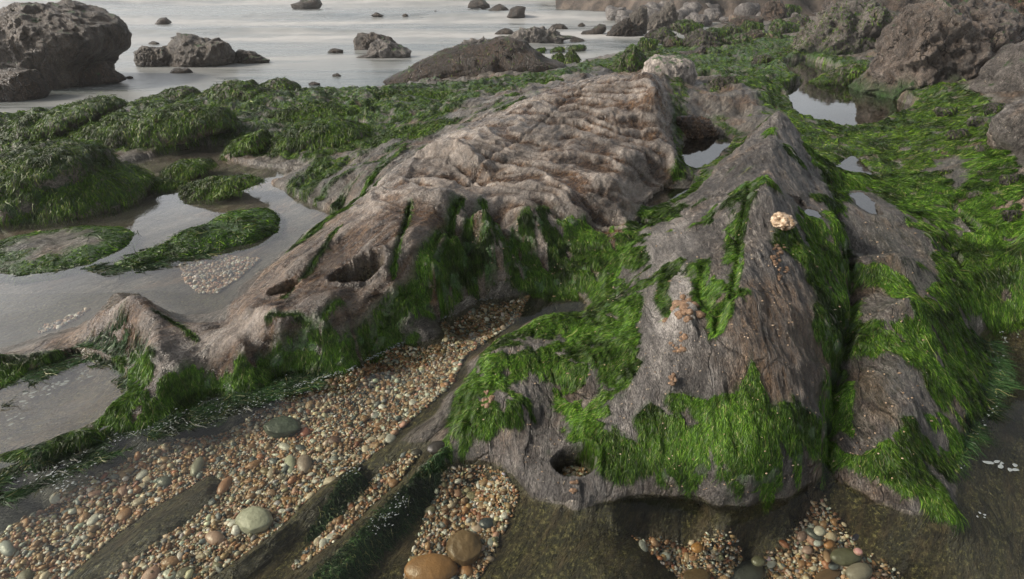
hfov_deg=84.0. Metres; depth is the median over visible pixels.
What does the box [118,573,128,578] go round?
pebble
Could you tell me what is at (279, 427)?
cobble
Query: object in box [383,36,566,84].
boulder
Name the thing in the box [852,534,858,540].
pebble
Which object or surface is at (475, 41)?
boulder
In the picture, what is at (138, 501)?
pebble
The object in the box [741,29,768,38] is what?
boulder
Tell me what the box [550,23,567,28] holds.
boulder
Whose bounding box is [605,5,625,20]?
boulder
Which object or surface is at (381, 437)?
pebble
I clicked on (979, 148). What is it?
stone
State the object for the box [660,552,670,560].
pebble
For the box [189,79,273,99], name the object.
mossy rock
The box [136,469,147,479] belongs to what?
pebble
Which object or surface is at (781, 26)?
boulder
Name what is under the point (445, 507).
pebble
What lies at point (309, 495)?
pebble
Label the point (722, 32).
boulder
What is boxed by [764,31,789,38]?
boulder
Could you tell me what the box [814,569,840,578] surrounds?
cobble
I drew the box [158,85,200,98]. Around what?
mossy rock
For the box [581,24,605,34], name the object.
boulder
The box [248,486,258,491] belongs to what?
pebble
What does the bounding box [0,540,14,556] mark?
cobble
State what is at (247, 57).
boulder
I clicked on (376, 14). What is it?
boulder
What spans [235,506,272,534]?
cobble
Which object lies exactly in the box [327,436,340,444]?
cobble
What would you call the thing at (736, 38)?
boulder
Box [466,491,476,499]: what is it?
cobble
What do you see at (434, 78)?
boulder
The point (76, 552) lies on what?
pebble
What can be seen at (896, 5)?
boulder
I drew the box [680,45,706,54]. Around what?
boulder
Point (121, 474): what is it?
pebble
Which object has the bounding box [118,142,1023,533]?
algae
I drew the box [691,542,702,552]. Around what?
pebble
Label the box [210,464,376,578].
rock ledge
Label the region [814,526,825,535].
pebble
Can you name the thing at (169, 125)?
mossy rock
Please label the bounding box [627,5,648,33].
boulder
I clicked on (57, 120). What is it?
mossy rock
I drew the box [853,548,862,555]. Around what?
pebble
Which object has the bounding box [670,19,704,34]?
boulder
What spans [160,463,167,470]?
pebble
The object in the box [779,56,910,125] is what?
tide pool
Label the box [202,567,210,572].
pebble
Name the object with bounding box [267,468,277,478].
pebble
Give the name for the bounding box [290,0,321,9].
boulder
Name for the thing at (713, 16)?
boulder
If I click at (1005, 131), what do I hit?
boulder
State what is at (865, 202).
tide pool
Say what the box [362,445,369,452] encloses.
pebble
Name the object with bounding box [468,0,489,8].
boulder
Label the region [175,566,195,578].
cobble
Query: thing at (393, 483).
pebble
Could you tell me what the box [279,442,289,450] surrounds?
cobble
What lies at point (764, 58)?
boulder
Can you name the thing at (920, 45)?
boulder
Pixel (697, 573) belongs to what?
cobble
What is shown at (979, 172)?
stone
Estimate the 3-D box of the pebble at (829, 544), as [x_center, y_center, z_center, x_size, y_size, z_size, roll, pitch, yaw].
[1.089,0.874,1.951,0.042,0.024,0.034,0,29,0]
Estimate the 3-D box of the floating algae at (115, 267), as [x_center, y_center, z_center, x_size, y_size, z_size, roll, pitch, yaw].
[-2.263,-0.198,3.627,0.822,0.012,0.497,-18,34,-29]
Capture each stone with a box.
[931,106,958,116]
[937,169,952,174]
[944,128,970,139]
[964,115,994,127]
[964,190,984,198]
[973,170,991,175]
[975,144,991,151]
[979,102,1005,115]
[998,210,1022,222]
[999,174,1019,184]
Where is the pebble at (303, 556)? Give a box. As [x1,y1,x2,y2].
[301,554,307,559]
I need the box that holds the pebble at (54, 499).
[49,493,60,503]
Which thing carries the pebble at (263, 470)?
on the pebbles at (218, 274)
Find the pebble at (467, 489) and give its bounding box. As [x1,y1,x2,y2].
[464,486,470,492]
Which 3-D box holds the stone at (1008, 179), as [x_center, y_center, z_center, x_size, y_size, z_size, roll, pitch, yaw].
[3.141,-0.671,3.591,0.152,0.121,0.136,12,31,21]
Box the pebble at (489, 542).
[487,538,493,545]
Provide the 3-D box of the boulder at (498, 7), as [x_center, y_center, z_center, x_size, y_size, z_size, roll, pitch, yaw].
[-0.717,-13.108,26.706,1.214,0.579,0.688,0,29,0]
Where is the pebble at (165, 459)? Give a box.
[160,456,168,462]
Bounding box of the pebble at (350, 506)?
[347,502,353,510]
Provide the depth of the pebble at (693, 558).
1.99 m
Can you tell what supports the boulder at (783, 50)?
on the ground
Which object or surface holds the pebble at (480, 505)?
on the pebbles at (218, 274)
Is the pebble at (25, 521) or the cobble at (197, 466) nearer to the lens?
the pebble at (25, 521)
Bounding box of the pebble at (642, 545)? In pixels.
[639,540,647,551]
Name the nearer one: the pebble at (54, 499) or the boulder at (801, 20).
the pebble at (54, 499)
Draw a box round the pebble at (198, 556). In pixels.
[195,553,203,559]
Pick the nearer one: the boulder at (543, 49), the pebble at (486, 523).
the pebble at (486, 523)
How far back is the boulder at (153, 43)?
15.94 m
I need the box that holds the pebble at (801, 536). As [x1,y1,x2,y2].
[797,531,806,541]
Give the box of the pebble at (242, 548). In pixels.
[239,544,246,552]
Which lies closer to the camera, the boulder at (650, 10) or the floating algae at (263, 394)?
the floating algae at (263, 394)
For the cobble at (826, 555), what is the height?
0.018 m
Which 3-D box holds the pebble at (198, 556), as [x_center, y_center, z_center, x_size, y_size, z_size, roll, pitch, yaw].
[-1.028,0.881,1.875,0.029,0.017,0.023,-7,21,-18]
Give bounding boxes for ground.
[0,16,1023,578]
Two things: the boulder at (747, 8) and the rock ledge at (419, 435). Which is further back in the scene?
the boulder at (747, 8)
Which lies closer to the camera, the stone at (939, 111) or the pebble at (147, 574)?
the pebble at (147, 574)
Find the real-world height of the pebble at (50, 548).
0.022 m
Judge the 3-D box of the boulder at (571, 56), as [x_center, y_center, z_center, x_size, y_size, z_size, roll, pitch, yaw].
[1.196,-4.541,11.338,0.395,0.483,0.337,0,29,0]
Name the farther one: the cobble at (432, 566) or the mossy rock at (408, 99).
the mossy rock at (408, 99)
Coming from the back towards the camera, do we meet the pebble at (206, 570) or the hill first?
the hill
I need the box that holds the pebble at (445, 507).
[441,505,448,511]
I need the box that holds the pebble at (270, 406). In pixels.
[267,402,274,408]
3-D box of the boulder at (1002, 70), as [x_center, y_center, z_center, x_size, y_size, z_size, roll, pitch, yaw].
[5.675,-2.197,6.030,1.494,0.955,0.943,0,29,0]
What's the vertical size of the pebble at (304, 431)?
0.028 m
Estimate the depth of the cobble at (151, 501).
2.07 m
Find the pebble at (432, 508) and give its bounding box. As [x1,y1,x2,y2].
[424,505,435,513]
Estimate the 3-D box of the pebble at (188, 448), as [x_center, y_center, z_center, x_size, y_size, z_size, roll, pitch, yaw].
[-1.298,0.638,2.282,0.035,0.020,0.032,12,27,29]
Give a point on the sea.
(289, 42)
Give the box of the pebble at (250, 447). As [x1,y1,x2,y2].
[246,444,256,450]
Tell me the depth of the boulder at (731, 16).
21.93 m
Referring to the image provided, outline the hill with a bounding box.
[556,0,823,23]
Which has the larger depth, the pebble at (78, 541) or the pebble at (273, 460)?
the pebble at (273, 460)
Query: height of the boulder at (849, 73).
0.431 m
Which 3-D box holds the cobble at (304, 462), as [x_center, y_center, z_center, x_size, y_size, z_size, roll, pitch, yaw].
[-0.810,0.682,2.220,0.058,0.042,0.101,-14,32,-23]
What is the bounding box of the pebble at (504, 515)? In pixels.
[501,511,508,518]
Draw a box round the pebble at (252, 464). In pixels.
[247,460,261,468]
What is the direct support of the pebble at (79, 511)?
on the pebbles at (218, 274)
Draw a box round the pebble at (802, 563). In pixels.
[798,560,805,566]
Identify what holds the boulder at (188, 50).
in the sea
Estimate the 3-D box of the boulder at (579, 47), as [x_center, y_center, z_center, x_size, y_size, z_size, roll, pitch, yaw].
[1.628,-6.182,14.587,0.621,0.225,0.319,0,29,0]
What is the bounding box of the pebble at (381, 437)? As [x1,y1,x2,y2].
[378,434,386,440]
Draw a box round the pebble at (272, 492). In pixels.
[268,489,276,496]
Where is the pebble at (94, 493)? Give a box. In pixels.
[88,489,101,497]
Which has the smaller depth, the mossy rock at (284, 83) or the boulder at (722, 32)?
the mossy rock at (284, 83)
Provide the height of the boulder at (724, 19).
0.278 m
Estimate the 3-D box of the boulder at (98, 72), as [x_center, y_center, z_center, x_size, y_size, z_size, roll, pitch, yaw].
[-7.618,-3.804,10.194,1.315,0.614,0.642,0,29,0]
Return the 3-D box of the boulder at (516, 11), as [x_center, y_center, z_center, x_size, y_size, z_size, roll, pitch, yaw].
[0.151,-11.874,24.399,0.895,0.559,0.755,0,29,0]
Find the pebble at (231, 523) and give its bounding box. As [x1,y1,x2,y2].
[227,519,235,526]
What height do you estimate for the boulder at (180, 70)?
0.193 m
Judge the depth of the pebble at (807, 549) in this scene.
2.02 m
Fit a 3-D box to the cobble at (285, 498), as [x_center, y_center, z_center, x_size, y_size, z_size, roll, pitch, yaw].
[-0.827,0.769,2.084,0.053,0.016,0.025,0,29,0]
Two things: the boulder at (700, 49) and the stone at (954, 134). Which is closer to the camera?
the stone at (954, 134)
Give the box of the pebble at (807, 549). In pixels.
[802,546,812,553]
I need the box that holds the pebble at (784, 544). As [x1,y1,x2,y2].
[779,539,789,548]
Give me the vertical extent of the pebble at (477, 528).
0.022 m
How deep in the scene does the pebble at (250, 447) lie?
2.31 m
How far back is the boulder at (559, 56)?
11.59 m
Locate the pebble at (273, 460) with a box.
[269,458,277,463]
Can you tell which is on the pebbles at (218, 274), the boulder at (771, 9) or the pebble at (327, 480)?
the pebble at (327, 480)
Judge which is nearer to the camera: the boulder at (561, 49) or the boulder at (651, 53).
the boulder at (651, 53)
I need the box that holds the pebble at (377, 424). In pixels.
[373,420,381,426]
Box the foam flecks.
[1,298,1019,533]
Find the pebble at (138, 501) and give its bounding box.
[131,497,145,506]
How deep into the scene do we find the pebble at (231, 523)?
1.98 m
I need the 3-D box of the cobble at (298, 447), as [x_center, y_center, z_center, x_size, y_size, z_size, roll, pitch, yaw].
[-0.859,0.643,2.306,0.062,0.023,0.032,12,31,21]
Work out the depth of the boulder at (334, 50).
14.20 m
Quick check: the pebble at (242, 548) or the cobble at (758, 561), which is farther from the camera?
the cobble at (758, 561)
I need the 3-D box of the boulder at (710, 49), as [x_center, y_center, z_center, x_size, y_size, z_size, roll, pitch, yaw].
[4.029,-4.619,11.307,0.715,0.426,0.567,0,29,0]
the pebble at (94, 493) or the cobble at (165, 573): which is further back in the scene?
the pebble at (94, 493)
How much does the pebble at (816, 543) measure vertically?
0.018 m
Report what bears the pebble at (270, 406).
on the pebbles at (218, 274)
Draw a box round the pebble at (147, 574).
[141,566,159,578]
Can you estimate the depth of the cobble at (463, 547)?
1.87 m
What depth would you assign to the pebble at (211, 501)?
2.07 m
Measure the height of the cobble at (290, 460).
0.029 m
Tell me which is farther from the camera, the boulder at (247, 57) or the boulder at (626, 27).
the boulder at (626, 27)
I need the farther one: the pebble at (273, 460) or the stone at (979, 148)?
the stone at (979, 148)
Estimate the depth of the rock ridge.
2.26 m
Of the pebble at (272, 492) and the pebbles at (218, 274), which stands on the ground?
the pebbles at (218, 274)
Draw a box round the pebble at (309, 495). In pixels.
[305,492,314,498]
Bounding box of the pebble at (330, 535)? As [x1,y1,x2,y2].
[326,533,335,539]
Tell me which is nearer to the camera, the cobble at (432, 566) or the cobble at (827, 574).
the cobble at (432, 566)
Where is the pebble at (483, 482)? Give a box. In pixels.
[480,479,487,485]
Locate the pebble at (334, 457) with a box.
[330,455,338,464]
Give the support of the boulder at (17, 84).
in the sea
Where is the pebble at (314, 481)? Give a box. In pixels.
[312,476,319,483]
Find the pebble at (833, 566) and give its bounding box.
[828,562,839,569]
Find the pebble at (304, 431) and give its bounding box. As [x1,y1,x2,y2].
[299,427,310,436]
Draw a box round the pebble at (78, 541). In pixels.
[73,536,81,544]
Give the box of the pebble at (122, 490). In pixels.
[117,485,127,496]
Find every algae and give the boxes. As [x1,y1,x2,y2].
[0,19,995,208]
[0,348,337,507]
[1,298,153,409]
[81,247,227,279]
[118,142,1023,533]
[961,317,1023,462]
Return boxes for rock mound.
[804,176,993,536]
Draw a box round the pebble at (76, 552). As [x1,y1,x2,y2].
[72,549,81,555]
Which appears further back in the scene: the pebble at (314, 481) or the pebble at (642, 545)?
the pebble at (314, 481)
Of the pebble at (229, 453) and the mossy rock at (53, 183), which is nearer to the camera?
the pebble at (229, 453)
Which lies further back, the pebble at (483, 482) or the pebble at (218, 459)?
the pebble at (218, 459)
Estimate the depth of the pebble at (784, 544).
2.04 m
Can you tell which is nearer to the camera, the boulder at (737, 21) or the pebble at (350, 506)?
the pebble at (350, 506)
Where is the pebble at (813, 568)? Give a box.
[809,565,817,570]
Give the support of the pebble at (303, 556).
on the pebbles at (218, 274)
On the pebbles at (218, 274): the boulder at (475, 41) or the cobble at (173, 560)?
the cobble at (173, 560)
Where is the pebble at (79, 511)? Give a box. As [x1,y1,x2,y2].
[76,508,83,514]
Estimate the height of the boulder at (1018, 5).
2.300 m
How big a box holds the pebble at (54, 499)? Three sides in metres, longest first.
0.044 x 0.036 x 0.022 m
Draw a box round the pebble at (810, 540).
[806,534,815,546]
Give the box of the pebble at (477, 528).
[471,523,480,531]
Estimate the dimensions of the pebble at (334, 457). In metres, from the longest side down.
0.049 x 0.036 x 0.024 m
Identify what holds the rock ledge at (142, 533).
on the ground
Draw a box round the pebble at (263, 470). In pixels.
[260,467,269,473]
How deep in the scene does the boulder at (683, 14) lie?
21.90 m
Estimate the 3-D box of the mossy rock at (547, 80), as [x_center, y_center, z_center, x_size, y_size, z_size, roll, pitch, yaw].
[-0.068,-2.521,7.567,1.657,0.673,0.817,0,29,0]
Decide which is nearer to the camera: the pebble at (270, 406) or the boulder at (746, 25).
the pebble at (270, 406)
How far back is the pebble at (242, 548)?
1.90 m
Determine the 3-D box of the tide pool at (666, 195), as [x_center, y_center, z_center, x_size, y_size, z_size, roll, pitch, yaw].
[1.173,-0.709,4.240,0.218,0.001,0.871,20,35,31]
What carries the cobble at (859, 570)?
on the pebbles at (218, 274)
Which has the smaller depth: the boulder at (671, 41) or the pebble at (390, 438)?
the pebble at (390, 438)
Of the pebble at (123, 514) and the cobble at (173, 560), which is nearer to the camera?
the cobble at (173, 560)
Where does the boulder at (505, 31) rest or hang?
in the sea
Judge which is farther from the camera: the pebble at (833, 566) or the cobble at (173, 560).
the pebble at (833, 566)
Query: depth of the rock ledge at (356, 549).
1.93 m
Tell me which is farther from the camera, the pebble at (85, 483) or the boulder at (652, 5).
the boulder at (652, 5)
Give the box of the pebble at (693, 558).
[689,554,697,561]
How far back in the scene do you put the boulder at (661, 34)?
14.70 m
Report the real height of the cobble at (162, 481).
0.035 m
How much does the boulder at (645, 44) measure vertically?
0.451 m
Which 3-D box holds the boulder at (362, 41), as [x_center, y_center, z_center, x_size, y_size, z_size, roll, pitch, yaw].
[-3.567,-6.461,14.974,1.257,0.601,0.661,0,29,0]
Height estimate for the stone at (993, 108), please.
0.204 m
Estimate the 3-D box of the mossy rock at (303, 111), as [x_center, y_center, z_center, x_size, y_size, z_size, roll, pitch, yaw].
[-2.484,-1.938,6.608,1.666,0.532,0.780,0,29,0]
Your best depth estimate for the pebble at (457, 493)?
2.09 m
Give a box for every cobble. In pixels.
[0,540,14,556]
[147,498,157,504]
[156,476,171,486]
[161,556,179,565]
[162,569,175,578]
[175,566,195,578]
[190,457,203,476]
[205,531,224,545]
[217,476,232,493]
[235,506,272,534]
[263,416,301,438]
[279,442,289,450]
[279,497,292,501]
[284,455,295,473]
[295,444,305,451]
[296,454,311,473]
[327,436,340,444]
[404,553,457,578]
[427,440,444,454]
[446,530,482,565]
[459,565,472,576]
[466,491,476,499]
[681,568,710,578]
[730,560,764,578]
[751,556,765,566]
[805,528,822,540]
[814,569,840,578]
[823,549,830,562]
[830,548,861,566]
[846,562,872,578]
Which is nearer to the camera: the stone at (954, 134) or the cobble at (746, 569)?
the cobble at (746, 569)
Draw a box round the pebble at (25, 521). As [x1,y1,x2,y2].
[21,518,28,527]
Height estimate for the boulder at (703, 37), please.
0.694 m
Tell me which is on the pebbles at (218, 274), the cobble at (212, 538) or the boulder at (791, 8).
the cobble at (212, 538)
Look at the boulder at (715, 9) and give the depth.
24.17 m
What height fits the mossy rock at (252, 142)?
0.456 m
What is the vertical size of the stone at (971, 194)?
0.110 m
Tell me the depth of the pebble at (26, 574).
1.81 m
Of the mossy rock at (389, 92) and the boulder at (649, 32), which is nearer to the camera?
the mossy rock at (389, 92)
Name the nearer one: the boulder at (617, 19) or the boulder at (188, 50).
the boulder at (188, 50)
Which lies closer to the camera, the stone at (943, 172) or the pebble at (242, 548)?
the pebble at (242, 548)
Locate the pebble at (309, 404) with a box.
[305,400,313,408]
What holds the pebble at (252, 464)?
on the pebbles at (218, 274)
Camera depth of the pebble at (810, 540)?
2.03 m
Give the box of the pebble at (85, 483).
[79,478,88,486]
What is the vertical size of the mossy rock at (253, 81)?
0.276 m
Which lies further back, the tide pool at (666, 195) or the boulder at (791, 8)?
the boulder at (791, 8)
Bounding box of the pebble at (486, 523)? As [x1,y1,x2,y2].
[479,517,493,528]
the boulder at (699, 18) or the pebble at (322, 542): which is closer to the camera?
the pebble at (322, 542)
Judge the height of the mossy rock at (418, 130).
0.560 m
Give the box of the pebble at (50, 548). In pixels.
[44,545,54,551]
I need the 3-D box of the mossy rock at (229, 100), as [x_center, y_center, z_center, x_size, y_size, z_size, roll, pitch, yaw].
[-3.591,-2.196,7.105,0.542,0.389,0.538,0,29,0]
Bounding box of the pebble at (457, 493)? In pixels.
[453,488,461,497]
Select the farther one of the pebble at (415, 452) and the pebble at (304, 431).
the pebble at (304, 431)
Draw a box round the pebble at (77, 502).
[75,494,80,504]
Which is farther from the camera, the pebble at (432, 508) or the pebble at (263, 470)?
the pebble at (263, 470)
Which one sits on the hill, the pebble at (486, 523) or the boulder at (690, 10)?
the boulder at (690, 10)
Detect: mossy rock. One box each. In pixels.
[0,91,128,141]
[0,136,155,230]
[0,224,141,285]
[65,102,240,150]
[114,204,285,277]
[141,94,160,99]
[150,176,188,194]
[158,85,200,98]
[158,157,220,183]
[175,174,265,204]
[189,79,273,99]
[210,98,235,105]
[218,129,273,161]
[245,79,258,84]
[259,76,301,90]
[260,99,361,122]
[260,115,373,154]
[367,117,453,147]
[368,88,454,98]
[396,98,415,101]
[497,75,563,87]
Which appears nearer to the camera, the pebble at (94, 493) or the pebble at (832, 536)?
the pebble at (832, 536)
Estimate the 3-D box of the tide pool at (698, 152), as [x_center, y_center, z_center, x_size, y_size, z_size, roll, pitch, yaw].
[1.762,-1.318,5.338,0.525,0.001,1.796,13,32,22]
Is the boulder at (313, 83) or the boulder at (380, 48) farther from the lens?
the boulder at (380, 48)
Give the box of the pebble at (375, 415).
[372,412,378,418]
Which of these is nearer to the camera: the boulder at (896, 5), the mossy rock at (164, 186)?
the mossy rock at (164, 186)
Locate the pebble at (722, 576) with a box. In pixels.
[715,574,728,578]
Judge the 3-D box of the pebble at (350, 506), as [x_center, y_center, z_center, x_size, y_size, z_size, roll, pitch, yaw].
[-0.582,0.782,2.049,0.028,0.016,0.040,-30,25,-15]
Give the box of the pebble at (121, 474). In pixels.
[118,470,126,478]
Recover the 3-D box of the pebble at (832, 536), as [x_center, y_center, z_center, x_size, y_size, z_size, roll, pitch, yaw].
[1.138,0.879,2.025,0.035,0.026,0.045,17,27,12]
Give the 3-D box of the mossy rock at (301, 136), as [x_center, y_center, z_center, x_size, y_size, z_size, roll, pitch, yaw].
[-2.000,-1.413,5.753,1.312,0.646,0.763,0,29,0]
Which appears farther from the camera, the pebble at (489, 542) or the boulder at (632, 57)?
the boulder at (632, 57)
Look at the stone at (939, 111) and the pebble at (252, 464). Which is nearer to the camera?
the pebble at (252, 464)
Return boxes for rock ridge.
[444,111,861,510]
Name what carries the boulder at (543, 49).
in the sea
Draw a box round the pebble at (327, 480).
[323,477,335,484]
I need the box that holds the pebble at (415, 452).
[411,449,421,455]
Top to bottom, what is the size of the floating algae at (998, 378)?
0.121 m
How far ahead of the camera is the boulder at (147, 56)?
12.04 m
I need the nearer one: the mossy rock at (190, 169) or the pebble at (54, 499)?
the pebble at (54, 499)
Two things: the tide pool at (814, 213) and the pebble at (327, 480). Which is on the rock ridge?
the tide pool at (814, 213)
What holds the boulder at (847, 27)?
on the ground
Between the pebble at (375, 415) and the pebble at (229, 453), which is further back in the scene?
the pebble at (375, 415)
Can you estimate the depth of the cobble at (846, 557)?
1.90 m
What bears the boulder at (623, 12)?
in the sea
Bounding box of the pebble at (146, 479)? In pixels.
[142,475,150,482]
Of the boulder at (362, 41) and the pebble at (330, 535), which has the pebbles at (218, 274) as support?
the pebble at (330, 535)
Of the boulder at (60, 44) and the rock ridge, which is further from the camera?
the boulder at (60, 44)
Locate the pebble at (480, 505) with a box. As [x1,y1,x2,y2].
[478,502,483,508]
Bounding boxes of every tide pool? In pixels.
[645,188,688,206]
[681,135,731,167]
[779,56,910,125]
[804,208,822,217]
[836,155,876,175]
[849,190,877,213]
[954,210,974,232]
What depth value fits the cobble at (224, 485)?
2.13 m
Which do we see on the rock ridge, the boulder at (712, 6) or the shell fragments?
the shell fragments
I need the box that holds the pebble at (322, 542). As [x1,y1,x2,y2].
[319,538,327,547]
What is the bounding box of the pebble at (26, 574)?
[17,569,33,578]
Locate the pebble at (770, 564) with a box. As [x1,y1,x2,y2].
[766,561,775,567]
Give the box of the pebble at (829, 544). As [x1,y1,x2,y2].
[823,539,834,548]
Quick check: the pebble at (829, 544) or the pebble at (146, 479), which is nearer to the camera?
the pebble at (829, 544)
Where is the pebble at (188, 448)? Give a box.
[184,445,192,451]
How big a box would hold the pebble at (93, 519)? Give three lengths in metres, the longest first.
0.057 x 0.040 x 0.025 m
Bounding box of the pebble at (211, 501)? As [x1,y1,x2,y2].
[208,498,215,505]
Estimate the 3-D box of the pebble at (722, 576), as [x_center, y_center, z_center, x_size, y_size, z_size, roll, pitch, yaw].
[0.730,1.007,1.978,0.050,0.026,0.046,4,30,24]
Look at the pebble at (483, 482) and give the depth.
2.12 m
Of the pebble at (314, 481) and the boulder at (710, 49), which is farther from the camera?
the boulder at (710, 49)
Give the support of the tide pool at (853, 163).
on the ground
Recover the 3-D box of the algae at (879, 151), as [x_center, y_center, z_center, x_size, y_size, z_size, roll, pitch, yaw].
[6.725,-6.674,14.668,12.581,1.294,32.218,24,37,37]
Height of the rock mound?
0.630 m
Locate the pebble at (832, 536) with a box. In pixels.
[826,531,836,541]
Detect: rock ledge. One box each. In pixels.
[66,475,221,578]
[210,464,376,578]
[285,440,453,578]
[334,396,453,479]
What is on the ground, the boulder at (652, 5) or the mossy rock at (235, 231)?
the mossy rock at (235, 231)
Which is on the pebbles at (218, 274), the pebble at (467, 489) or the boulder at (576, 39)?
the pebble at (467, 489)
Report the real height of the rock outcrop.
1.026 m
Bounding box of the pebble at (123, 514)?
[116,508,131,521]
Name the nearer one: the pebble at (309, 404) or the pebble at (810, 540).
the pebble at (810, 540)
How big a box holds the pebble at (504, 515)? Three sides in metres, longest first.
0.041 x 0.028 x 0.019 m
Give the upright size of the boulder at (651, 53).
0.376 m
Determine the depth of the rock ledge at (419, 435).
2.23 m
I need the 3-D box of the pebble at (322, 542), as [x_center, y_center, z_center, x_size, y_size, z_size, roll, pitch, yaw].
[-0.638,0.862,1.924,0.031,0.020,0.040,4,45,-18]
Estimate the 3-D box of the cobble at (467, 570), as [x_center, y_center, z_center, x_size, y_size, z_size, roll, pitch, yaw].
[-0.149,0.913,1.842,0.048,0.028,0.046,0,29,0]
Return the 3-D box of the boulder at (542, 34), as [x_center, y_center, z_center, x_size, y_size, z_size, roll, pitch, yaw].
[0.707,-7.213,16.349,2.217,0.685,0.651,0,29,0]
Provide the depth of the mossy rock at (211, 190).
4.58 m
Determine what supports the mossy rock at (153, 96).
on the ground
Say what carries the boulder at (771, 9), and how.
in the sea
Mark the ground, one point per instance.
(558, 540)
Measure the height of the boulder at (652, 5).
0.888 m
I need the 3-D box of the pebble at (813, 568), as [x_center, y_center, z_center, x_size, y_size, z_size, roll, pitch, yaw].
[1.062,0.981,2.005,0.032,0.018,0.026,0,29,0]
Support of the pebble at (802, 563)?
on the pebbles at (218, 274)
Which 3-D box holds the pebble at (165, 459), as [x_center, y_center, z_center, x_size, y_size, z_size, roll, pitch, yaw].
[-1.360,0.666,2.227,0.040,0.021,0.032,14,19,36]
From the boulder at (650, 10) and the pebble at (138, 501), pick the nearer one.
the pebble at (138, 501)
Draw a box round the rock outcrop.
[0,69,686,474]
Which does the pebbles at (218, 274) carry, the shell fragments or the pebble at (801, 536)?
the pebble at (801, 536)
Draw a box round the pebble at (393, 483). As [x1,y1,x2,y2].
[389,479,398,487]
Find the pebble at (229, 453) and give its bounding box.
[226,449,233,456]
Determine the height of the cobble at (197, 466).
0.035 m
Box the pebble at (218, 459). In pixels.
[214,456,221,463]
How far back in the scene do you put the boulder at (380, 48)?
13.31 m
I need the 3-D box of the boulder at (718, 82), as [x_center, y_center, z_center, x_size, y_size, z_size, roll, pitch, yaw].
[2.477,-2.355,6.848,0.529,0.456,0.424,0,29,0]
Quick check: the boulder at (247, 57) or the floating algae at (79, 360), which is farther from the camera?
the boulder at (247, 57)
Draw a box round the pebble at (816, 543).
[813,540,822,546]
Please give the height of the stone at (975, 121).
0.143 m
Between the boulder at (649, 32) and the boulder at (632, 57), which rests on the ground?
the boulder at (649, 32)
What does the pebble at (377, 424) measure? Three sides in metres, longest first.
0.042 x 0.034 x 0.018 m
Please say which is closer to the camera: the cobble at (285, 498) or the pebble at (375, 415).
the cobble at (285, 498)
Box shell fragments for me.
[471,209,937,496]
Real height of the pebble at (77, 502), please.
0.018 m
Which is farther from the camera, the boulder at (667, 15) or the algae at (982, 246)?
the boulder at (667, 15)
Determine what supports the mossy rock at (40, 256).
on the ground
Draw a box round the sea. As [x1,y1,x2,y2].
[0,0,727,112]
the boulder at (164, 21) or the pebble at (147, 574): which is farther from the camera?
the boulder at (164, 21)
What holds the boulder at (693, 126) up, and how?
in the tide pool at (698, 152)
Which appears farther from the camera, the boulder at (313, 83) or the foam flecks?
the boulder at (313, 83)
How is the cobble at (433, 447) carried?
on the ground
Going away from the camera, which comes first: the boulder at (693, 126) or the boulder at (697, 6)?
the boulder at (693, 126)
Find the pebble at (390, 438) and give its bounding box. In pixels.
[385,434,395,443]
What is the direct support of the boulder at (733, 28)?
on the ground
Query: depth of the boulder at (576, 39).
16.55 m
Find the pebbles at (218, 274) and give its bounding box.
[0,254,900,578]
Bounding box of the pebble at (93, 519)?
[86,513,98,525]
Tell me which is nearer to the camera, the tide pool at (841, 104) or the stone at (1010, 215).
the stone at (1010, 215)
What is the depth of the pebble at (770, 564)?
2.03 m
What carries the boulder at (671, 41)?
on the ground
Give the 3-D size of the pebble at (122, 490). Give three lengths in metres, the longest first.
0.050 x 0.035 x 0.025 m
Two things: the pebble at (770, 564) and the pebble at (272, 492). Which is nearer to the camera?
the pebble at (770, 564)
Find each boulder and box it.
[0,0,131,89]
[0,67,50,101]
[77,59,126,85]
[133,45,170,66]
[148,41,158,44]
[155,17,171,24]
[166,32,234,66]
[170,68,192,72]
[234,49,269,63]
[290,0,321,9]
[308,81,319,84]
[328,48,342,52]
[353,32,395,49]
[356,38,411,58]
[371,12,383,16]
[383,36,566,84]
[418,76,442,82]
[452,35,509,46]
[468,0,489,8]
[489,4,508,10]
[495,28,512,34]
[507,5,525,17]
[508,26,574,43]
[535,47,546,52]
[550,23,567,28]
[550,46,565,52]
[551,52,564,62]
[564,49,580,63]
[566,44,586,50]
[569,37,584,41]
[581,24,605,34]
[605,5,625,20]
[606,17,643,36]
[607,43,647,71]
[615,10,632,17]
[615,16,620,22]
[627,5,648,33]
[636,37,658,51]
[641,54,697,83]
[644,28,676,37]
[645,2,663,8]
[645,4,660,13]
[646,50,663,56]
[647,0,678,30]
[648,26,673,43]
[661,36,684,46]
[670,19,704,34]
[676,9,687,19]
[676,114,719,137]
[679,7,697,14]
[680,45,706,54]
[682,28,724,47]
[687,2,701,11]
[689,12,708,25]
[703,8,721,14]
[705,3,719,9]
[705,10,722,20]
[706,27,730,38]
[706,46,732,56]
[708,75,737,90]
[719,16,728,21]
[721,33,753,44]
[722,24,742,34]
[727,15,763,26]
[729,14,742,20]
[734,2,760,15]
[740,20,765,32]
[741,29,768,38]
[750,54,774,64]
[760,0,787,20]
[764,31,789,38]
[767,18,801,33]
[773,46,802,55]
[784,4,801,16]
[789,0,899,54]
[789,14,809,25]
[808,62,868,84]
[821,0,958,11]
[848,0,1023,99]
[957,0,1023,15]
[969,42,1023,93]
[986,99,1023,151]

